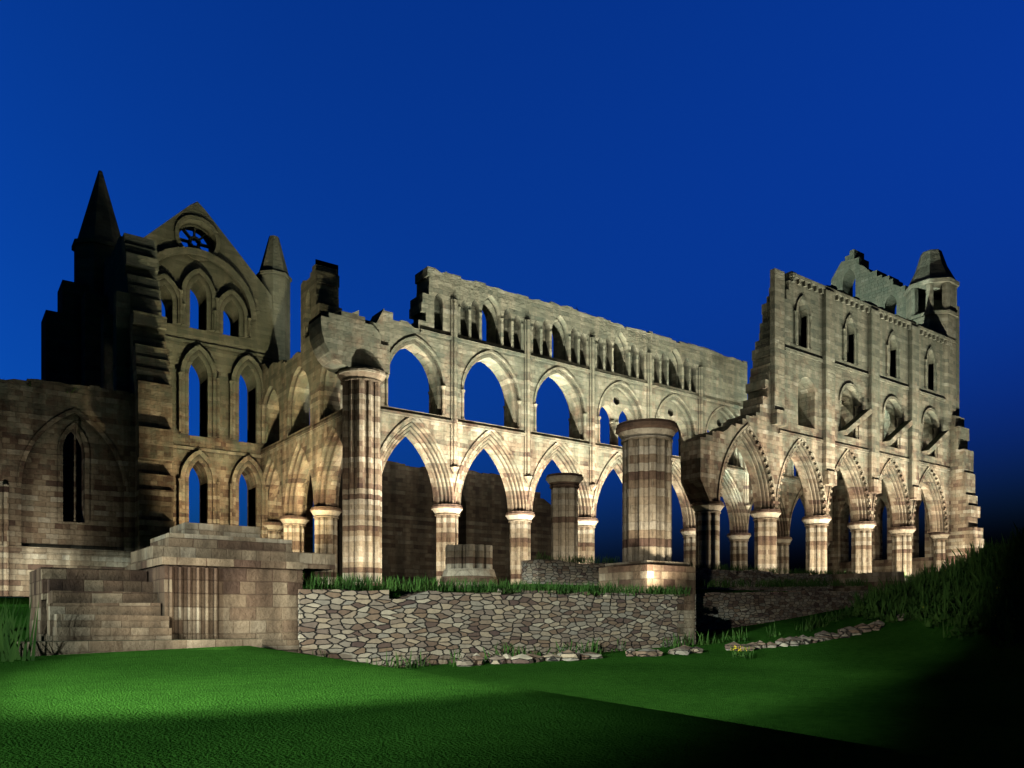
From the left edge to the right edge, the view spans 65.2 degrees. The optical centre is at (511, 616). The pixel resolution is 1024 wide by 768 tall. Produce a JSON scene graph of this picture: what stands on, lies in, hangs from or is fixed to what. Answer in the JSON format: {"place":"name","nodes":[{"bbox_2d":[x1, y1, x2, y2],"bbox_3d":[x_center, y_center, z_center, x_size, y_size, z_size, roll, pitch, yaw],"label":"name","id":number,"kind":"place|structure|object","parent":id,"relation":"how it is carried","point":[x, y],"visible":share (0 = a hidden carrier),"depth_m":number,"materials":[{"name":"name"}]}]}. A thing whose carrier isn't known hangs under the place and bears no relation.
{"place":"outdoors","nodes":[
{"label":"outdoors","id":0,"kind":"place"},
{"bbox_2d":[0,554,1023,767],"bbox_3d":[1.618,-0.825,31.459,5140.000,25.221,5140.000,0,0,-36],"label":"ground","id":1,"kind":"structure","parent":0,"point":[917,693],"depth_m":8.38,"materials":[{"name":"green plant"}]},
{"bbox_2d":[337,461,550,586],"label":"wall","id":2,"kind":"structure","parent":1,"relation":"on","point":[408,532],"depth_m":53.83,"materials":[{"name":"stone"}]},
{"bbox_2d":[17,170,958,656],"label":"abbey ruins","id":3,"kind":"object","parent":1,"relation":"on","point":[217,576],"depth_m":49.03,"materials":[{"name":"beige stone"}]},
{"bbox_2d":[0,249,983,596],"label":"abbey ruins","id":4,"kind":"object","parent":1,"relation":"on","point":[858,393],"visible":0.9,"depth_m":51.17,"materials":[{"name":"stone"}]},
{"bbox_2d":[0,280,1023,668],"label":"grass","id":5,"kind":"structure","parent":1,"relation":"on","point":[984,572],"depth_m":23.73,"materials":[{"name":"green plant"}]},
{"bbox_2d":[298,559,912,667],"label":"rubble retaining walls","id":6,"kind":"structure","parent":1,"relation":"on","point":[357,626],"depth_m":21.04,"materials":[{"name":"stone"}]},
{"bbox_2d":[263,366,949,585],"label":"columns","id":7,"kind":"structure","parent":1,"relation":"on","point":[646,443],"depth_m":44.39,"materials":[{"name":"stone"}]},
{"bbox_2d":[0,0,1023,597],"label":"sky","id":8,"kind":"structure","parent":0,"point":[646,165],"materials":[{"name":"blue"}]}
]}

